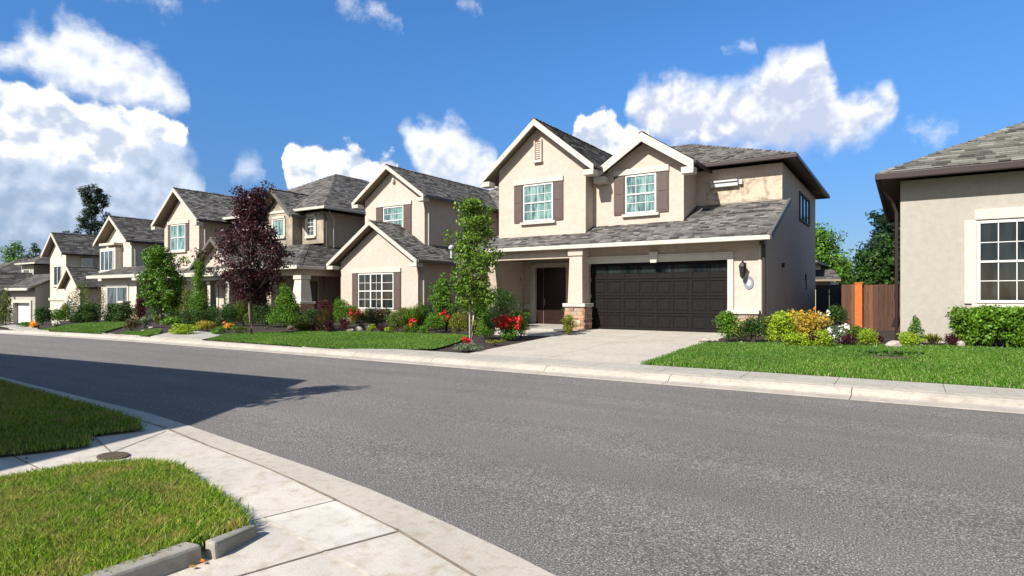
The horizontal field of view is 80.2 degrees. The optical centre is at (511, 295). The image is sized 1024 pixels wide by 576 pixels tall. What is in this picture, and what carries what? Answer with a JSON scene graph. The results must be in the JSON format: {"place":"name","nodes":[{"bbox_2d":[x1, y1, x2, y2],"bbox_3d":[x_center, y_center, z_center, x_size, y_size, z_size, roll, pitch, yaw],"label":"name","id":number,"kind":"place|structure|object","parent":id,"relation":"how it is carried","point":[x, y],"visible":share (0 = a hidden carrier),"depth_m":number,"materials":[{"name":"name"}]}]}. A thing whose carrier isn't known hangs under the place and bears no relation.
{"place":"outdoors","nodes":[
{"label":"outdoors","id":0,"kind":"place"},
{"bbox_2d":[1,325,48,331],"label":"driveway","id":1,"kind":"structure","parent":0,"point":[19,327],"depth_m":30.32,"materials":[{"name":"concrete"}]},
{"bbox_2d":[0,378,145,454],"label":"lawn","id":2,"kind":"structure","parent":0,"point":[88,443],"depth_m":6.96,"materials":[{"name":"plant"}]},
{"bbox_2d":[39,321,125,333],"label":"grass","id":3,"kind":"structure","parent":0,"point":[95,327],"depth_m":28.86,"materials":[{"name":"plant"}]},
{"bbox_2d":[0,455,255,575],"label":"grass","id":4,"kind":"structure","parent":0,"point":[75,518],"depth_m":4.08,"materials":[{"name":"plant"}]},
{"bbox_2d":[121,328,161,335],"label":"grass","id":5,"kind":"structure","parent":0,"point":[147,332],"depth_m":23.84,"materials":[{"name":"plant"}]},
{"bbox_2d":[151,331,224,340],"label":"driveway","id":6,"kind":"structure","parent":0,"point":[200,335],"depth_m":21.93,"materials":[{"name":"concrete"}]},
{"bbox_2d":[0,421,470,575],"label":"pavement","id":7,"kind":"structure","parent":0,"point":[263,491],"depth_m":4.48,"materials":[{"name":"concrete"}]},
{"bbox_2d":[96,451,129,459],"bbox_3d":[-3.925,1.573,5.983,0.340,0.025,0.260,0,0,33],"label":"utility cover","id":8,"kind":"object","parent":7,"relation":"on","point":[115,455],"visible":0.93,"depth_m":5.95,"materials":[{"name":"metal"}]},
{"bbox_2d":[82,525,256,575],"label":"raised kerb","id":9,"kind":"structure","parent":7,"relation":"on","point":[171,559],"depth_m":3.52,"materials":[{"name":"concrete"}]},
{"bbox_2d":[9,431,397,575],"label":"pavement joints","id":10,"kind":"object","parent":7,"relation":"on","point":[327,552],"visible":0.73,"depth_m":3.84,"materials":[{"name":"concrete"}]},
{"bbox_2d":[130,416,476,575],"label":"gutter joint","id":11,"kind":"object","parent":7,"relation":"on","point":[426,547],"visible":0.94,"depth_m":4.51,"materials":[{"name":"concrete"}]},
{"bbox_2d":[266,501,393,549],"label":"bleached slab","id":12,"kind":"structure","parent":7,"relation":"on","point":[329,525],"depth_m":4.20,"materials":[{"name":"concrete"}]},
{"bbox_2d":[291,321,312,330],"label":"ornamental grass","id":13,"kind":"object","parent":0,"point":[305,326],"depth_m":23.24,"materials":[{"name":"green plant"}]},
{"bbox_2d":[309,308,336,330],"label":"ornamental grass","id":14,"kind":"object","parent":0,"point":[320,317],"depth_m":23.05,"materials":[{"name":"beige plant"}]},
{"bbox_2d":[208,330,468,348],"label":"grass","id":15,"kind":"structure","parent":0,"point":[386,340],"depth_m":19.38,"materials":[{"name":"plant"}]},
{"bbox_2d":[0,311,1018,388],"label":"yard","id":16,"kind":"structure","parent":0,"point":[888,335],"depth_m":22.11,"materials":[{"name":"green soil"}]},
{"bbox_2d":[0,288,14,325],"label":"green bush","id":17,"kind":"object","parent":16,"relation":"on","point":[4,313],"visible":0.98,"depth_m":36.01,"materials":[{"name":"green plant"}]},
{"bbox_2d":[0,240,27,262],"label":"leafy street tree","id":18,"kind":"object","parent":16,"relation":"on","point":[7,250],"visible":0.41,"depth_m":75.68,"materials":[{"name":"green plant"}]},
{"bbox_2d":[0,257,33,323],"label":"dim grey house","id":19,"kind":"structure","parent":16,"relation":"on","point":[9,266],"depth_m":72.72,"materials":[{"name":"beige paint"}]},
{"bbox_2d":[0,256,49,323],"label":"white garage house","id":20,"kind":"structure","parent":16,"relation":"on","point":[28,286],"depth_m":58.09,"materials":[{"name":"paint"}]},
{"bbox_2d":[18,303,28,322],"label":"garage door","id":21,"kind":"structure","parent":20,"relation":"in","point":[23,308],"depth_m":57.76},
{"bbox_2d":[23,242,41,256],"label":"tree","id":22,"kind":"object","parent":16,"relation":"on","point":[37,250],"visible":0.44,"depth_m":109.71,"materials":[{"name":"green plant"}]},
{"bbox_2d":[32,306,52,324],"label":"round bush","id":23,"kind":"object","parent":16,"relation":"on","point":[40,317],"visible":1,"depth_m":35.42,"materials":[{"name":"green plant"}]},
{"bbox_2d":[46,308,66,322],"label":"round bush","id":24,"kind":"object","parent":16,"relation":"on","point":[57,315],"visible":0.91,"depth_m":37.62,"materials":[{"name":"green plant"}]},
{"bbox_2d":[41,232,105,320],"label":"white gable house","id":25,"kind":"structure","parent":16,"relation":"on","point":[74,259],"depth_m":54.58,"materials":[{"name":"paint"}]},
{"bbox_2d":[54,266,61,285],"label":"window","id":26,"kind":"structure","parent":25,"relation":"in","point":[57,269],"depth_m":54.81,"materials":[{"name":"white glass"}]},
{"bbox_2d":[64,280,94,314],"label":"loose shrub","id":27,"kind":"object","parent":16,"relation":"on","point":[82,295],"visible":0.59,"depth_m":46.02,"materials":[{"name":"green plant"}]},
{"bbox_2d":[64,302,103,322],"bbox_3d":[-25.182,0.991,35.764,2.839,1.314,1.501,0,0,33],"label":"long hedge","id":28,"kind":"object","parent":16,"relation":"on","point":[84,313],"visible":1,"depth_m":35.45,"materials":[{"name":"green plant"}]},
{"bbox_2d":[62,183,112,234],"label":"tall pine","id":29,"kind":"object","parent":16,"relation":"on","point":[90,201],"visible":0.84,"depth_m":98.92,"materials":[{"name":"green plant"}]},
{"bbox_2d":[101,302,138,321],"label":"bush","id":30,"kind":"object","parent":16,"relation":"on","point":[117,312],"visible":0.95,"depth_m":35.21,"materials":[{"name":"green plant"}]},
{"bbox_2d":[86,215,163,319],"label":"bay window house","id":31,"kind":"structure","parent":16,"relation":"on","point":[125,241],"depth_m":46.36,"materials":[{"name":"paint"}]},
{"bbox_2d":[100,250,112,270],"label":"window","id":32,"kind":"structure","parent":31,"relation":"in","point":[106,257],"depth_m":47.08,"materials":[{"name":"grey glass"}]},
{"bbox_2d":[107,287,126,309],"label":"window","id":33,"kind":"structure","parent":31,"relation":"in","point":[114,294],"depth_m":42.91,"materials":[{"name":"grey glass"}]},
{"bbox_2d":[123,318,140,330],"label":"brown shrub","id":34,"kind":"object","parent":16,"relation":"on","point":[133,322],"visible":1,"depth_m":26.76,"materials":[{"name":"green plant"}]},
{"bbox_2d":[134,296,146,319],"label":"maroon shrub","id":35,"kind":"object","parent":16,"relation":"on","point":[140,306],"visible":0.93,"depth_m":36.77,"materials":[{"name":"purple plant"}]},
{"bbox_2d":[134,244,190,324],"bbox_3d":[-17.653,-0.556,30.672,2.272,4.133,2.280,0,0,3],"label":"leafy tree","id":36,"kind":"object","parent":16,"relation":"on","point":[161,289],"visible":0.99,"depth_m":30.37,"materials":[{"name":"green plant"}]},
{"bbox_2d":[160,316,185,325],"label":"hosta plant","id":37,"kind":"object","parent":16,"relation":"on","point":[170,320],"visible":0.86,"depth_m":28.40,"materials":[{"name":"green plant"}]},
{"bbox_2d":[174,288,191,312],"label":"green bush","id":38,"kind":"object","parent":16,"relation":"on","point":[185,299],"visible":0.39,"depth_m":34.05,"materials":[{"name":"green plant"}]},
{"bbox_2d":[169,323,199,334],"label":"ground cover","id":39,"kind":"object","parent":16,"relation":"on","point":[179,328],"visible":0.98,"depth_m":22.76,"materials":[{"name":"green plant"}]},
{"bbox_2d":[118,187,266,319],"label":"tall gable house","id":40,"kind":"structure","parent":16,"relation":"on","point":[188,220],"depth_m":37.74,"materials":[{"name":"beige paint"}]},
{"bbox_2d":[171,224,185,250],"bbox_3d":[-21.022,-3.675,38.318,1.700,1.650,0.086,0,0,33],"label":"window","id":41,"kind":"structure","parent":40,"relation":"in","point":[178,232],"depth_m":38.28,"materials":[{"name":"glass"}]},
{"bbox_2d":[176,308,211,325],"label":"hedge","id":42,"kind":"object","parent":16,"relation":"on","point":[189,316],"visible":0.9,"depth_m":27.58,"materials":[{"name":"green plant"}]},
{"bbox_2d":[188,250,211,321],"bbox_3d":[-17.244,-0.633,33.544,1.455,4.108,1.193,0,0,33],"label":"column cypress","id":43,"kind":"object","parent":16,"relation":"on","point":[198,300],"depth_m":33.38,"materials":[{"name":"green plant"}]},
{"bbox_2d":[194,319,216,331],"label":"ground cover","id":44,"kind":"object","parent":16,"relation":"on","point":[206,325],"visible":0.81,"depth_m":24.92,"materials":[{"name":"yellow plant"}]},
{"bbox_2d":[202,305,236,326],"bbox_3d":[-13.370,0.915,27.686,2.170,1.038,0.975,0,0,33],"label":"hedge","id":45,"kind":"object","parent":16,"relation":"on","point":[217,315],"visible":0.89,"depth_m":27.46,"materials":[{"name":"green plant"}]},
{"bbox_2d":[190,180,295,333],"bbox_3d":[-9.431,-1.307,22.255,3.156,5.634,3.101,0,0,17],"label":"purple tree","id":46,"kind":"object","parent":16,"relation":"on","point":[251,213],"visible":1,"depth_m":21.68,"materials":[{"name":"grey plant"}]},
{"bbox_2d":[232,299,256,326],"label":"green bush","id":47,"kind":"object","parent":16,"relation":"on","point":[242,311],"visible":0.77,"depth_m":27.59,"materials":[{"name":"green plant"}]},
{"bbox_2d":[254,302,277,326],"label":"green bush","id":48,"kind":"object","parent":16,"relation":"on","point":[265,311],"visible":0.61,"depth_m":26.80,"materials":[{"name":"green plant"}]},
{"bbox_2d":[265,283,303,326],"bbox_3d":[-9.981,0.400,26.757,1.815,1.962,1.663,0,0,33],"label":"conical bush","id":49,"kind":"object","parent":16,"relation":"on","point":[286,314],"visible":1,"depth_m":26.57,"materials":[{"name":"green plant"}]},
{"bbox_2d":[215,174,369,322],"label":"porch house","id":50,"kind":"structure","parent":16,"relation":"on","point":[319,223],"depth_m":34.34,"materials":[{"name":"paint"}]},
{"bbox_2d":[273,219,283,236],"bbox_3d":[-13.393,-3.900,34.918,1.000,1.000,0.080,0,0,33],"label":"window","id":51,"kind":"structure","parent":50,"relation":"in","point":[279,223],"depth_m":34.87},
{"bbox_2d":[307,217,313,235],"bbox_3d":[-11.340,-3.900,34.296,0.620,1.040,0.086,0,0,33],"label":"window","id":52,"kind":"structure","parent":50,"relation":"in","point":[310,221],"depth_m":34.31,"materials":[{"name":"grey glass"}]},
{"bbox_2d":[310,281,316,308],"bbox_3d":[-11.039,0.250,33.722,0.650,2.100,0.059,0,0,33],"label":"front door","id":53,"kind":"structure","parent":50,"relation":"in","point":[313,285],"depth_m":33.61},
{"bbox_2d":[299,309,322,323],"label":"garden bush","id":54,"kind":"object","parent":16,"relation":"on","point":[309,314],"visible":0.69,"depth_m":26.17,"materials":[{"name":"green plant"}]},
{"bbox_2d":[317,297,335,321],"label":"maroon shrub","id":55,"kind":"object","parent":16,"relation":"on","point":[327,306],"visible":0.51,"depth_m":29.12,"materials":[{"name":"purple plant"}]},
{"bbox_2d":[332,297,350,321],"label":"round bush","id":56,"kind":"object","parent":16,"relation":"on","point":[341,308],"visible":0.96,"depth_m":27.65,"materials":[{"name":"green plant"}]},
{"bbox_2d":[349,309,366,325],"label":"red flower plant","id":57,"kind":"object","parent":16,"relation":"on","point":[357,316],"visible":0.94,"depth_m":26.29,"materials":[{"name":"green plant"}]},
{"bbox_2d":[366,307,386,326],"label":"mixed shrub","id":58,"kind":"object","parent":16,"relation":"on","point":[377,316],"visible":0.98,"depth_m":25.47,"materials":[{"name":"green plant"}]},
{"bbox_2d":[385,310,408,331],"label":"mixed shrub","id":59,"kind":"object","parent":16,"relation":"on","point":[397,319],"visible":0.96,"depth_m":22.59,"materials":[{"name":"green plant"}]},
{"bbox_2d":[326,164,498,322],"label":"stacked gable house","id":60,"kind":"structure","parent":16,"relation":"on","point":[393,253],"depth_m":30.23,"materials":[{"name":"beige paint"}]},
{"bbox_2d":[358,273,393,308],"bbox_3d":[-6.614,-0.240,29.558,2.390,1.720,0.086,0,0,33],"label":"window","id":61,"kind":"structure","parent":60,"relation":"in","point":[375,290],"depth_m":29.51,"materials":[{"name":"clear glass"}]},
{"bbox_2d":[383,206,403,227],"bbox_3d":[-6.057,-3.860,31.104,1.400,1.420,0.086,0,0,33],"label":"window","id":62,"kind":"structure","parent":60,"relation":"in","point":[395,214],"depth_m":31.06,"materials":[{"name":"glass"}]},
{"bbox_2d":[401,305,425,328],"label":"strap leaf plant","id":63,"kind":"object","parent":16,"relation":"on","point":[413,312],"visible":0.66,"depth_m":22.89,"materials":[{"name":"green plant"}]},
{"bbox_2d":[424,311,447,332],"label":"green shrub","id":64,"kind":"object","parent":16,"relation":"on","point":[434,321],"visible":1,"depth_m":22.20,"materials":[{"name":"green plant"}]},
{"bbox_2d":[427,272,458,314],"bbox_3d":[-2.756,0.182,24.486,1.382,2.302,1.452,0,0,33],"label":"dark tree","id":65,"kind":"object","parent":16,"relation":"on","point":[443,294],"visible":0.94,"depth_m":24.31,"materials":[{"name":"green plant"}]},
{"bbox_2d":[448,313,468,333],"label":"golden shrub","id":66,"kind":"object","parent":16,"relation":"on","point":[459,321],"visible":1,"depth_m":20.93,"materials":[{"name":"yellow plant"}]},
{"bbox_2d":[451,343,483,352],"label":"ground cover","id":67,"kind":"object","parent":16,"relation":"on","point":[465,346],"visible":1,"depth_m":15.84,"materials":[{"name":"green plant"}]},
{"bbox_2d":[441,196,504,343],"bbox_3d":[-1.151,-0.775,18.191,1.820,4.467,1.704,0,0,13],"label":"young tree","id":68,"kind":"object","parent":16,"relation":"on","point":[473,286],"visible":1,"depth_m":18.00,"materials":[{"name":"green plant"}]},
{"bbox_2d":[473,311,495,338],"bbox_3d":[-0.861,0.932,19.514,0.750,0.930,0.742,0,0,6],"label":"dwarf conifer","id":69,"kind":"object","parent":16,"relation":"on","point":[486,330],"visible":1,"depth_m":19.44,"materials":[{"name":"green plant"}]},
{"bbox_2d":[475,284,524,322],"bbox_3d":[-0.504,0.406,23.458,1.612,1.785,1.922,0,0,-35],"label":"bush","id":70,"kind":"object","parent":16,"relation":"on","point":[502,299],"visible":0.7,"depth_m":23.35,"materials":[{"name":"green plant"}]},
{"bbox_2d":[493,314,522,340],"bbox_3d":[-0.086,0.979,18.965,1.073,0.850,0.907,0,0,33],"label":"red flower bed","id":71,"kind":"object","parent":16,"relation":"on","point":[509,327],"visible":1,"depth_m":18.68,"materials":[{"name":"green plant"}]},
{"bbox_2d":[495,323,563,330],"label":"porch floor","id":72,"kind":"structure","parent":16,"relation":"on","point":[549,327],"depth_m":23.16,"materials":[{"name":"concrete"}]},
{"bbox_2d":[474,117,829,335],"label":"garage house","id":73,"kind":"structure","parent":16,"relation":"on","point":[642,230],"depth_m":22.68,"materials":[{"name":"beige paint"}]},
{"bbox_2d":[523,182,552,221],"bbox_3d":[1.060,-3.775,24.574,1.390,1.490,0.086,0,0,33],"label":"window","id":74,"kind":"structure","parent":73,"relation":"in","point":[537,198],"depth_m":24.56,"materials":[{"name":"glass"}]},
{"bbox_2d":[543,268,565,323],"bbox_3d":[1.800,-0.005,25.950,1.066,2.390,0.108,0,0,33],"label":"front door","id":75,"kind":"structure","parent":73,"relation":"in","point":[554,279],"depth_m":25.97,"materials":[{"name":"wood"}]},
{"bbox_2d":[625,173,656,213],"bbox_3d":[4.859,-3.855,22.942,1.220,1.450,0.086,0,0,33],"label":"window","id":76,"kind":"structure","parent":73,"relation":"in","point":[640,190],"depth_m":22.92,"materials":[{"name":"glass"}]},
{"bbox_2d":[591,260,726,332],"bbox_3d":[5.113,0.005,21.579,5.080,2.450,0.095,0,0,33],"label":"garage door","id":77,"kind":"structure","parent":73,"relation":"in","point":[683,296],"depth_m":21.47,"materials":[{"name":"brown metal"}]},
{"bbox_2d":[799,191,809,226],"bbox_3d":[12.725,-3.750,26.434,0.070,1.200,3.000,0,0,33],"label":"window","id":78,"kind":"structure","parent":73,"relation":"in","point":[804,203],"depth_m":26.42,"materials":[{"name":"grey glass"}]},
{"bbox_2d":[711,310,742,341],"bbox_3d":[6.182,0.864,17.362,0.905,0.944,0.822,0,0,33],"label":"green bush","id":79,"kind":"object","parent":16,"relation":"on","point":[728,322],"visible":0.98,"depth_m":17.23,"materials":[{"name":"green plant"}]},
{"bbox_2d":[734,315,769,342],"bbox_3d":[6.763,0.925,17.104,1.003,0.818,0.745,0,0,33],"label":"green bush","id":80,"kind":"object","parent":16,"relation":"on","point":[748,326],"visible":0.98,"depth_m":17.04,"materials":[{"name":"green plant"}]},
{"bbox_2d":[762,310,799,342],"bbox_3d":[7.327,0.837,16.580,0.856,1.009,0.887,0,0,-8],"label":"lime bush","id":81,"kind":"object","parent":16,"relation":"on","point":[783,325],"visible":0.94,"depth_m":16.42,"materials":[{"name":"green plant"}]},
{"bbox_2d":[783,332,812,345],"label":"lime plant","id":82,"kind":"object","parent":16,"relation":"on","point":[795,339],"visible":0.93,"depth_m":15.50,"materials":[{"name":"green plant"}]},
{"bbox_2d":[787,307,833,337],"bbox_3d":[8.189,0.804,16.973,1.202,1.031,1.298,0,0,-22],"label":"golden bush","id":83,"kind":"object","parent":16,"relation":"on","point":[804,324],"visible":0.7,"depth_m":16.78,"materials":[{"name":"yellow plant"}]},
{"bbox_2d":[813,328,833,345],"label":"lime plant","id":84,"kind":"object","parent":16,"relation":"on","point":[826,338],"visible":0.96,"depth_m":15.31,"materials":[{"name":"green plant"}]},
{"bbox_2d":[815,259,840,312],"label":"house","id":85,"kind":"structure","parent":16,"relation":"on","point":[825,277],"depth_m":40.96,"materials":[{"name":"paint"}]},
{"bbox_2d":[815,222,854,284],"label":"background tree","id":86,"kind":"object","parent":16,"relation":"on","point":[824,246],"visible":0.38,"depth_m":45.59,"materials":[{"name":"green plant"}]},
{"bbox_2d":[826,303,849,330],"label":"round bush","id":87,"kind":"object","parent":16,"relation":"on","point":[840,313],"visible":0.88,"depth_m":19.97,"materials":[{"name":"green plant"}]},
{"bbox_2d":[827,323,849,344],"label":"white flower plant","id":88,"kind":"object","parent":16,"relation":"on","point":[840,331],"visible":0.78,"depth_m":15.75,"materials":[{"name":"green plant"}]},
{"bbox_2d":[837,334,859,345],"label":"dark shrub","id":89,"kind":"object","parent":16,"relation":"on","point":[848,339],"visible":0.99,"depth_m":15.38,"materials":[{"name":"purple plant"}]},
{"bbox_2d":[842,325,872,342],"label":"shrub","id":90,"kind":"object","parent":16,"relation":"on","point":[856,330],"visible":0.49,"depth_m":15.96,"materials":[{"name":"green plant"}]},
{"bbox_2d":[816,282,899,330],"bbox_3d":[14.090,0.247,25.758,1.810,2.305,8.263,0,0,14],"label":"wooden fence","id":91,"kind":"object","parent":16,"relation":"on","point":[858,301],"visible":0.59,"depth_m":22.49,"materials":[{"name":"orange wood"}]},
{"bbox_2d":[858,328,879,344],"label":"round shrub","id":92,"kind":"object","parent":16,"relation":"on","point":[866,337],"visible":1,"depth_m":15.32,"materials":[{"name":"green plant"}]},
{"bbox_2d":[841,233,899,316],"bbox_3d":[21.700,-1.178,36.124,3.913,5.357,3.646,0,0,33],"label":"tree","id":93,"kind":"object","parent":16,"relation":"on","point":[873,268],"visible":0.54,"depth_m":35.65,"materials":[{"name":"green plant"}]},
{"bbox_2d":[855,209,899,315],"bbox_3d":[23.266,-2.389,37.404,4.070,7.827,5.187,0,0,33],"label":"background conifer","id":94,"kind":"object","parent":16,"relation":"on","point":[882,224],"visible":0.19,"depth_m":36.94,"materials":[{"name":"green plant"}]},
{"bbox_2d":[896,331,926,344],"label":"round shrub","id":95,"kind":"object","parent":16,"relation":"on","point":[907,338],"visible":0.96,"depth_m":15.26,"materials":[{"name":"green plant"}]},
{"bbox_2d":[908,315,926,344],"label":"dwarf cypress","id":96,"kind":"object","parent":16,"relation":"on","point":[915,325],"visible":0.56,"depth_m":15.72,"materials":[{"name":"green plant"}]},
{"bbox_2d":[922,332,942,344],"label":"trailing plant","id":97,"kind":"object","parent":16,"relation":"on","point":[932,339],"visible":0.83,"depth_m":15.85,"materials":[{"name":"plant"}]},
{"bbox_2d":[875,121,1023,344],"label":"side house","id":98,"kind":"structure","parent":16,"relation":"on","point":[956,212],"depth_m":16.20,"materials":[{"name":"paint"}]},
{"bbox_2d":[977,219,1023,302],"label":"window","id":99,"kind":"structure","parent":98,"relation":"in","point":[1000,243],"depth_m":15.66,"materials":[{"name":"clear glass"}]},
{"bbox_2d":[942,333,964,344],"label":"tiny shrub","id":100,"kind":"object","parent":16,"relation":"on","point":[949,339],"visible":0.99,"depth_m":15.34,"materials":[{"name":"purple plant"}]},
{"bbox_2d":[0,334,1023,575],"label":"road","id":101,"kind":"structure","parent":0,"point":[563,476],"depth_m":6.07,"materials":[{"name":"asphalt"}]},
{"bbox_2d":[0,377,554,575],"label":"gutter","id":102,"kind":"object","parent":101,"relation":"on","point":[475,555],"visible":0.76,"depth_m":4.55,"materials":[{"name":"concrete"}]},
{"bbox_2d":[0,330,1023,413],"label":"kerb","id":103,"kind":"structure","parent":101,"relation":"on","point":[967,401],"depth_m":11.51,"materials":[{"name":"concrete"}]},
{"bbox_2d":[0,0,1023,272],"label":"sky","id":104,"kind":"structure","parent":0,"point":[137,100],"materials":[{"name":"blue"}]},
{"bbox_2d":[480,330,566,335],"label":"front path","id":105,"kind":"structure","parent":0,"point":[540,333],"depth_m":21.01,"materials":[{"name":"concrete"}]},
{"bbox_2d":[471,329,731,364],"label":"driveway","id":106,"kind":"structure","parent":0,"point":[619,346],"depth_m":16.73,"materials":[{"name":"concrete"}]},
{"bbox_2d":[560,314,577,334],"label":"shrub","id":107,"kind":"object","parent":106,"relation":"on","point":[568,323],"visible":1,"depth_m":20.24,"materials":[{"name":"green plant"}]},
{"bbox_2d":[305,347,1023,397],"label":"pavement","id":108,"kind":"structure","parent":0,"point":[957,389],"depth_m":11.26,"materials":[{"name":"concrete"}]},
{"bbox_2d":[640,341,1023,388],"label":"lawn","id":109,"kind":"structure","parent":0,"point":[859,375],"depth_m":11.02,"materials":[{"name":"plant"}]},
{"bbox_2d":[848,350,930,357],"bbox_3d":[8.193,1.228,13.172,1.550,0.138,0.676,0,0,41],"label":"mulch bed","id":110,"kind":"object","parent":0,"point":[887,352],"visible":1,"depth_m":13.10,"materials":[{"name":"soil"}]},
{"bbox_3d":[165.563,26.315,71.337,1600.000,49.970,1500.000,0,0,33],"label":"ground","id":111,"kind":"structure","parent":0,"visible":0},
{"bbox_2d":[945,304,1023,346],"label":"clipped hedge","id":112,"kind":"object","parent":111,"relation":"on","point":[984,325],"visible":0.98,"depth_m":15.07,"materials":[{"name":"green plant"}]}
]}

